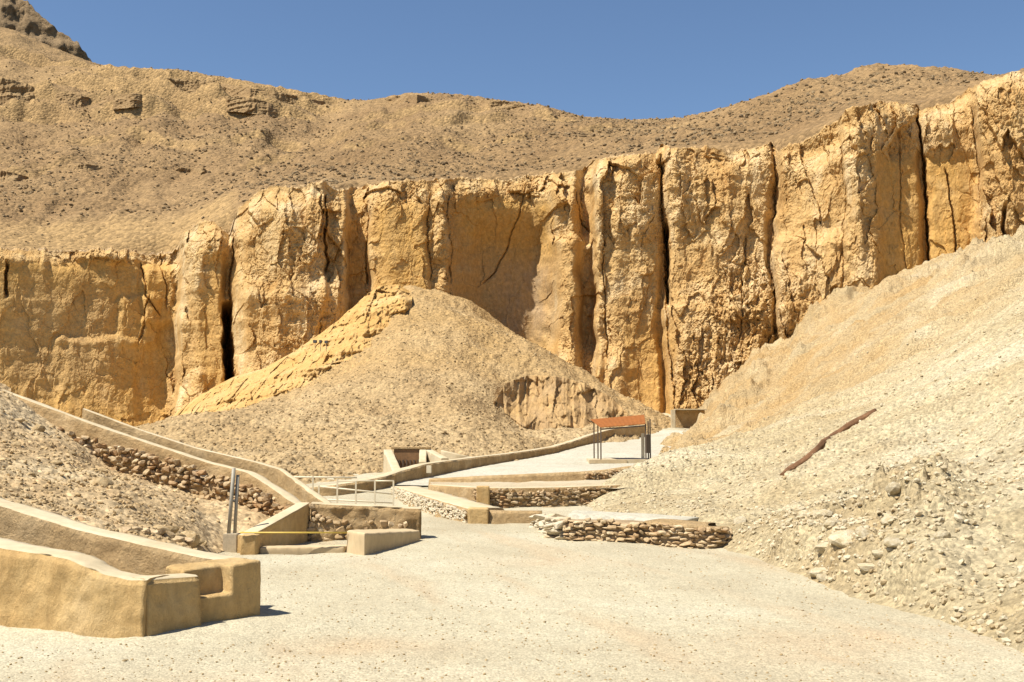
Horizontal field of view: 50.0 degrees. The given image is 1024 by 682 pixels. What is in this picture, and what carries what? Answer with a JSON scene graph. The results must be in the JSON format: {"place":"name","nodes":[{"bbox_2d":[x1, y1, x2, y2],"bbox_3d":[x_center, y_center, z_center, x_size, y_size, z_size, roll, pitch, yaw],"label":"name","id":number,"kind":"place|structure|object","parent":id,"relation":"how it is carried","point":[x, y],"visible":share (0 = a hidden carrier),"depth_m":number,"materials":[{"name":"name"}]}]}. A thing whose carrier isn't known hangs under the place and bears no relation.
{"place":"outdoors","nodes":[
{"label":"outdoors","id":0,"kind":"place"},
{"bbox_2d":[0,0,91,61],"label":"mountain","id":1,"kind":"structure","parent":0,"point":[24,17],"depth_m":466.15,"materials":[{"name":"beige stone"}]},
{"bbox_2d":[0,71,1023,425],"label":"cliff","id":2,"kind":"structure","parent":0,"point":[666,279],"depth_m":100.73,"materials":[{"name":"stone"}]},
{"bbox_2d":[0,413,1023,681],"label":"ground","id":3,"kind":"structure","parent":0,"point":[808,655],"depth_m":11.29,"materials":[{"name":"beige sand"}]},
{"bbox_2d":[0,497,260,637],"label":"plastered wall","id":4,"kind":"structure","parent":3,"relation":"on","point":[58,572],"depth_m":11.43,"materials":[{"name":"paint"}]},
{"bbox_2d":[0,383,269,552],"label":"rubble bank","id":5,"kind":"structure","parent":3,"relation":"on","point":[212,532],"depth_m":19.07,"materials":[{"name":"beige gravel"}]},
{"bbox_2d":[11,441,20,446],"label":"rock","id":6,"kind":"object","parent":5,"relation":"on","point":[16,443],"visible":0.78,"depth_m":19.84,"materials":[{"name":"beige stone"}]},
{"bbox_2d":[15,418,25,422],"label":"rock","id":7,"kind":"object","parent":5,"relation":"on","point":[20,420],"visible":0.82,"depth_m":22.30,"materials":[{"name":"beige stone"}]},
{"bbox_2d":[31,424,45,431],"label":"rock","id":8,"kind":"object","parent":5,"relation":"on","point":[39,427],"visible":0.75,"depth_m":22.48,"materials":[{"name":"beige stone"}]},
{"bbox_2d":[51,460,62,464],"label":"rock","id":9,"kind":"object","parent":5,"relation":"on","point":[56,462],"visible":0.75,"depth_m":19.05,"materials":[{"name":"beige stone"}]},
{"bbox_2d":[65,450,76,455],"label":"rock","id":10,"kind":"object","parent":5,"relation":"on","point":[73,453],"visible":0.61,"depth_m":21.62,"materials":[{"name":"beige stone"}]},
{"bbox_2d":[89,477,113,486],"bbox_3d":[-6.916,2.389,18.467,0.396,0.209,0.437,5,3,21],"label":"rock","id":11,"kind":"object","parent":5,"relation":"on","point":[105,482],"visible":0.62,"depth_m":18.39,"materials":[{"name":"beige stone"}]},
{"bbox_2d":[97,467,108,472],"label":"rock","id":12,"kind":"object","parent":5,"relation":"on","point":[104,470],"visible":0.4,"depth_m":22.22,"materials":[{"name":"beige stone"}]},
{"bbox_2d":[112,485,120,489],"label":"rock","id":13,"kind":"object","parent":5,"relation":"on","point":[118,487],"visible":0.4,"depth_m":18.22,"materials":[{"name":"beige stone"}]},
{"bbox_2d":[45,510,192,544],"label":"dry stone wall","id":14,"kind":"structure","parent":5,"relation":"on","point":[174,537],"depth_m":15.75,"materials":[{"name":"brown stone"}]},
{"bbox_2d":[0,391,256,549],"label":"bank rubble","id":15,"kind":"object","parent":5,"relation":"on","point":[43,499],"visible":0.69,"depth_m":17.50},
{"bbox_2d":[129,487,139,490],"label":"rock","id":16,"kind":"object","parent":5,"relation":"on","point":[134,488],"visible":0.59,"depth_m":19.32,"materials":[{"name":"beige stone"}]},
{"bbox_2d":[153,525,170,531],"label":"rock","id":17,"kind":"object","parent":5,"relation":"on","point":[158,527],"visible":0.41,"depth_m":16.37,"materials":[{"name":"beige stone"}]},
{"bbox_2d":[166,526,178,533],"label":"rock","id":18,"kind":"object","parent":5,"relation":"on","point":[174,529],"visible":0.38,"depth_m":16.75,"materials":[{"name":"beige stone"}]},
{"bbox_2d":[181,530,200,548],"bbox_3d":[-5.137,3.160,17.396,0.324,0.327,0.358,-2,-5,26],"label":"rock","id":19,"kind":"object","parent":5,"relation":"on","point":[194,536],"visible":0.49,"depth_m":17.34,"materials":[{"name":"beige stone"}]},
{"bbox_2d":[3,390,300,516],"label":"passage wall","id":20,"kind":"structure","parent":3,"relation":"on","point":[152,462],"depth_m":22.66,"materials":[{"name":"stone"}]},
{"bbox_2d":[82,408,331,520],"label":"passage wall","id":21,"kind":"structure","parent":3,"relation":"on","point":[284,479],"depth_m":24.76,"materials":[{"name":"paint"}]},
{"bbox_2d":[223,468,240,552],"bbox_3d":[-4.826,2.925,18.961,0.244,1.460,0.280,0,-5,0],"label":"barrier post","id":22,"kind":"object","parent":3,"relation":"on","point":[230,541],"visible":0.84,"depth_m":18.92,"materials":[{"name":"metal"}]},
{"bbox_2d":[237,502,309,552],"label":"wing wall","id":23,"kind":"structure","parent":3,"relation":"on","point":[295,517],"depth_m":19.70,"materials":[{"name":"paint"}]},
{"bbox_2d":[240,534,346,554],"bbox_3d":[-3.673,3.485,18.771,1.895,0.415,0.474,1,-5,-14],"label":"entrance step","id":24,"kind":"object","parent":3,"relation":"on","point":[249,544],"visible":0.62,"depth_m":18.58,"materials":[{"name":"paint"}]},
{"bbox_2d":[240,532,346,532],"bbox_3d":[-3.677,3.234,18.534,1.779,0.063,0.025,1,-5,-14],"label":"barrier bar","id":25,"kind":"object","parent":24,"relation":"on","point":[293,532],"visible":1,"depth_m":18.52,"materials":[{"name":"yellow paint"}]},
{"bbox_2d":[294,476,393,505],"bbox_3d":[-4.116,3.816,26.774,2.484,1.031,0.037,0,-5,0],"label":"railing","id":26,"kind":"object","parent":3,"relation":"on","point":[356,490],"visible":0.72,"depth_m":26.78,"materials":[{"name":"grey metal"}]},
{"bbox_2d":[306,502,421,541],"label":"retaining wall","id":27,"kind":"structure","parent":3,"relation":"on","point":[334,517],"depth_m":20.58,"materials":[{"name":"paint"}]},
{"bbox_2d":[346,528,419,554],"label":"kerb wall","id":28,"kind":"structure","parent":3,"relation":"on","point":[364,542],"depth_m":18.87,"materials":[{"name":"paint"}]},
{"bbox_2d":[134,285,670,483],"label":"scree mound","id":29,"kind":"object","parent":3,"relation":"on","point":[529,363],"visible":0.41,"depth_m":68.52,"materials":[{"name":"beige gravel"}]},
{"bbox_2d":[171,285,411,415],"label":"rock ridge","id":30,"kind":"object","parent":29,"relation":"on","point":[348,334],"visible":0.62,"depth_m":89.43,"materials":[{"name":"stone"}]},
{"bbox_2d":[137,292,669,481],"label":"mound rubble","id":31,"kind":"object","parent":29,"relation":"on","point":[346,440],"visible":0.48,"depth_m":60.48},
{"bbox_2d":[441,450,470,458],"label":"kerb wall","id":32,"kind":"structure","parent":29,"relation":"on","point":[449,455],"depth_m":48.05,"materials":[{"name":"paint"}]},
{"bbox_2d":[493,375,627,429],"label":"rock outcrop","id":33,"kind":"object","parent":29,"relation":"on","point":[539,402],"visible":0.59,"depth_m":72.13,"materials":[{"name":"stone"}]},
{"bbox_2d":[670,409,706,427],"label":"tomb doorway","id":34,"kind":"structure","parent":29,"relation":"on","point":[684,418],"depth_m":78.70,"materials":[{"name":"paint"}]},
{"bbox_2d":[383,447,448,472],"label":"tomb entrance","id":35,"kind":"object","parent":3,"relation":"on","point":[400,457],"visible":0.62,"depth_m":45.86,"materials":[{"name":"paint"}]},
{"bbox_2d":[394,449,419,467],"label":"door","id":36,"kind":"structure","parent":35,"relation":"in","point":[400,454],"depth_m":46.06,"materials":[{"name":"brown wood"}]},
{"bbox_2d":[390,486,503,522],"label":"curved wall","id":37,"kind":"structure","parent":3,"relation":"on","point":[440,504],"depth_m":27.69,"materials":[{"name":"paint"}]},
{"bbox_2d":[310,425,644,495],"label":"parapet wall","id":38,"kind":"structure","parent":3,"relation":"on","point":[412,472],"depth_m":44.73,"materials":[{"name":"paint"}]},
{"bbox_2d":[426,465,431,472],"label":"junction box","id":39,"kind":"object","parent":38,"relation":"attached to","point":[428,468],"visible":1,"depth_m":40.51,"materials":[{"name":"beige paint"}]},
{"bbox_2d":[468,507,488,523],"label":"pier","id":40,"kind":"structure","parent":3,"relation":"on","point":[478,515],"depth_m":24.36,"materials":[{"name":"paint"}]},
{"bbox_2d":[1,498,1023,681],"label":"floor pebbles","id":41,"kind":"object","parent":3,"relation":"on","point":[190,671],"visible":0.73,"depth_m":10.66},
{"bbox_2d":[489,510,541,523],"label":"wall","id":42,"kind":"structure","parent":3,"relation":"on","point":[505,516],"depth_m":24.45,"materials":[{"name":"paint"}]},
{"bbox_2d":[428,484,620,507],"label":"terrace wall","id":43,"kind":"structure","parent":3,"relation":"on","point":[517,497],"depth_m":29.85,"materials":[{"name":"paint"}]},
{"bbox_2d":[428,466,630,486],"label":"terrace wall","id":44,"kind":"structure","parent":3,"relation":"on","point":[585,475],"depth_m":35.56,"materials":[{"name":"paint"}]},
{"bbox_2d":[430,479,634,488],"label":"terrace","id":45,"kind":"structure","parent":3,"relation":"on","point":[546,483],"depth_m":33.90,"materials":[{"name":"beige concrete"}]},
{"bbox_2d":[529,513,575,539],"bbox_3d":[0.809,3.759,22.529,0.752,0.646,3.843,0,-5,-5],"label":"white stone pile","id":46,"kind":"object","parent":3,"relation":"on","point":[549,525],"visible":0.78,"depth_m":21.11,"materials":[{"name":"stone"}]},
{"bbox_2d":[563,510,732,548],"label":"dry stone wall","id":47,"kind":"structure","parent":3,"relation":"on","point":[689,532],"depth_m":20.05,"materials":[{"name":"brown stone"}]},
{"bbox_2d":[809,567,825,576],"bbox_3d":[4.262,3.203,15.193,0.308,0.154,0.371,-1,-5,15],"label":"rock","id":48,"kind":"object","parent":3,"relation":"on","point":[813,572],"visible":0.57,"depth_m":15.09,"materials":[{"name":"beige stone"}]},
{"bbox_2d":[816,574,827,581],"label":"rock","id":49,"kind":"object","parent":3,"relation":"on","point":[820,577],"visible":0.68,"depth_m":14.82,"materials":[{"name":"beige stone"}]},
{"bbox_2d":[0,27,1023,254],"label":"hill","id":50,"kind":"structure","parent":0,"point":[120,227],"depth_m":149.22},
{"bbox_2d":[0,170,27,181],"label":"rock band","id":51,"kind":"object","parent":50,"relation":"on","point":[5,175],"visible":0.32,"depth_m":147.11,"materials":[{"name":"beige stone"}]},
{"bbox_2d":[0,78,34,103],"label":"rock band","id":52,"kind":"object","parent":50,"relation":"on","point":[9,88],"visible":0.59,"depth_m":211.17,"materials":[{"name":"beige stone"}]},
{"bbox_2d":[55,93,88,107],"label":"rock band","id":53,"kind":"object","parent":50,"relation":"on","point":[80,101],"visible":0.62,"depth_m":209.91,"materials":[{"name":"beige stone"}]},
{"bbox_2d":[58,163,105,170],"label":"rock band","id":54,"kind":"object","parent":50,"relation":"on","point":[78,166],"visible":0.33,"depth_m":150.76,"materials":[{"name":"beige stone"}]},
{"bbox_2d":[100,93,142,109],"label":"rock band","id":55,"kind":"object","parent":50,"relation":"on","point":[121,101],"visible":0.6,"depth_m":199.42,"materials":[{"name":"beige stone"}]},
{"bbox_2d":[175,167,211,174],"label":"rock band","id":56,"kind":"object","parent":50,"relation":"on","point":[187,170],"visible":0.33,"depth_m":152.47,"materials":[{"name":"beige stone"}]},
{"bbox_2d":[149,78,324,104],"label":"rock band","id":57,"kind":"object","parent":50,"relation":"on","point":[196,84],"visible":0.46,"depth_m":217.91,"materials":[{"name":"beige stone"}]},
{"bbox_2d":[217,96,276,116],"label":"rock band","id":58,"kind":"object","parent":50,"relation":"on","point":[246,105],"visible":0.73,"depth_m":200.05,"materials":[{"name":"beige stone"}]},
{"bbox_2d":[383,94,433,102],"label":"rock band","id":59,"kind":"object","parent":50,"relation":"on","point":[416,98],"visible":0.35,"depth_m":200.69,"materials":[{"name":"beige stone"}]},
{"bbox_2d":[0,61,999,247],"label":"hill rubble","id":60,"kind":"object","parent":50,"relation":"on","point":[433,173],"visible":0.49,"depth_m":135.25,"materials":[{"name":"beige stone"}]},
{"bbox_2d":[472,100,534,110],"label":"rock band","id":61,"kind":"object","parent":50,"relation":"on","point":[495,104],"visible":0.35,"depth_m":183.22,"materials":[{"name":"beige stone"}]},
{"bbox_2d":[25,0,1023,119],"label":"sky","id":62,"kind":"structure","parent":0,"point":[617,59],"materials":[{"name":"blue"}]},
{"bbox_2d":[395,430,682,485],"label":"path","id":63,"kind":"structure","parent":0,"point":[573,460],"depth_m":49.75,"materials":[{"name":"beige concrete"}]},
{"bbox_2d":[586,415,650,463],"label":"shelter","id":64,"kind":"object","parent":63,"relation":"on","point":[626,421],"visible":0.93,"depth_m":50.41,"materials":[{"name":"paint"}]},
{"bbox_2d":[641,433,644,458],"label":"white post","id":65,"kind":"object","parent":63,"relation":"on","point":[642,448],"visible":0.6,"depth_m":50.60,"materials":[{"name":"beige paint"}]},
{"bbox_2d":[586,225,1023,652],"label":"hillside","id":66,"kind":"structure","parent":0,"point":[802,359],"depth_m":28.55,"materials":[{"name":"beige gravel"}]},
{"bbox_2d":[733,516,747,524],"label":"rock","id":67,"kind":"object","parent":66,"relation":"on","point":[740,519],"visible":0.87,"depth_m":20.14,"materials":[{"name":"beige stone"}]},
{"bbox_2d":[796,507,805,510],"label":"rock","id":68,"kind":"object","parent":66,"relation":"on","point":[800,508],"visible":0.56,"depth_m":19.20,"materials":[{"name":"beige stone"}]},
{"bbox_2d":[798,510,808,515],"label":"rock","id":69,"kind":"object","parent":66,"relation":"on","point":[803,512],"visible":0.5,"depth_m":18.34,"materials":[{"name":"beige stone"}]},
{"bbox_2d":[585,239,1023,645],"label":"slope rubble","id":70,"kind":"object","parent":66,"relation":"on","point":[1000,585],"visible":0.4,"depth_m":16.15,"materials":[{"name":"beige stone"}]},
{"bbox_2d":[806,510,818,517],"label":"rock","id":71,"kind":"object","parent":66,"relation":"on","point":[813,512],"visible":0.37,"depth_m":18.00,"materials":[{"name":"beige stone"}]},
{"bbox_2d":[814,542,828,553],"bbox_3d":[4.451,2.946,15.646,0.300,0.147,0.251,-5,3,22],"label":"rock","id":72,"kind":"object","parent":66,"relation":"on","point":[820,547],"visible":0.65,"depth_m":15.59,"materials":[{"name":"beige stone"}]},
{"bbox_2d":[815,509,833,517],"bbox_3d":[4.982,2.765,17.483,0.316,0.167,0.272,0,-5,1],"label":"rock","id":73,"kind":"object","parent":66,"relation":"on","point":[824,512],"visible":0.75,"depth_m":17.39,"materials":[{"name":"beige stone"}]},
{"bbox_2d":[779,408,876,475],"bbox_3d":[8.117,2.795,28.333,0.974,2.203,5.841,-3,-6,35],"label":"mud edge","id":74,"kind":"object","parent":66,"relation":"on","point":[820,445],"visible":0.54,"depth_m":27.01,"materials":[{"name":"brown soil"}]},
{"bbox_2d":[824,518,837,528],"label":"rock","id":75,"kind":"object","parent":66,"relation":"on","point":[830,522],"visible":0.73,"depth_m":15.92,"materials":[{"name":"beige stone"}]},
{"bbox_2d":[828,529,854,547],"bbox_3d":[4.591,2.722,15.081,0.487,0.239,0.728,4,7,12],"label":"rock","id":76,"kind":"object","parent":66,"relation":"on","point":[840,539],"visible":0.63,"depth_m":14.95,"materials":[{"name":"beige stone"}]},
{"bbox_2d":[855,526,863,534],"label":"rock","id":77,"kind":"object","parent":66,"relation":"on","point":[858,528],"visible":0.4,"depth_m":14.78,"materials":[{"name":"beige stone"}]},
{"bbox_2d":[856,528,870,537],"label":"rock","id":78,"kind":"object","parent":66,"relation":"on","point":[863,532],"visible":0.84,"depth_m":14.54,"materials":[{"name":"beige stone"}]},
{"bbox_2d":[857,563,874,571],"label":"rock","id":79,"kind":"object","parent":66,"relation":"on","point":[864,567],"visible":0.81,"depth_m":13.91,"materials":[{"name":"beige stone"}]},
{"bbox_2d":[872,549,883,557],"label":"rock","id":80,"kind":"object","parent":66,"relation":"on","point":[878,553],"visible":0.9,"depth_m":13.88,"materials":[{"name":"beige stone"}]},
{"bbox_2d":[880,516,892,526],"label":"rock","id":81,"kind":"object","parent":66,"relation":"on","point":[884,520],"visible":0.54,"depth_m":14.57,"materials":[{"name":"beige stone"}]},
{"bbox_2d":[885,482,900,494],"bbox_3d":[5.898,2.276,16.949,0.241,0.217,0.264,1,-5,-13],"label":"rock","id":82,"kind":"object","parent":66,"relation":"on","point":[893,488],"visible":1,"depth_m":16.85,"materials":[{"name":"beige stone"}]},
{"bbox_2d":[884,537,902,547],"bbox_3d":[4.869,2.535,13.798,0.352,0.118,0.357,-3,-5,28],"label":"rock","id":83,"kind":"object","parent":66,"relation":"on","point":[894,542],"visible":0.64,"depth_m":13.71,"materials":[{"name":"beige stone"}]},
{"bbox_2d":[905,538,917,543],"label":"rock","id":84,"kind":"object","parent":66,"relation":"on","point":[908,540],"visible":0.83,"depth_m":13.45,"materials":[{"name":"beige stone"}]},
{"bbox_2d":[934,530,950,538],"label":"rock","id":85,"kind":"object","parent":66,"relation":"on","point":[941,534],"visible":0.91,"depth_m":13.24,"materials":[{"name":"beige stone"}]}
]}

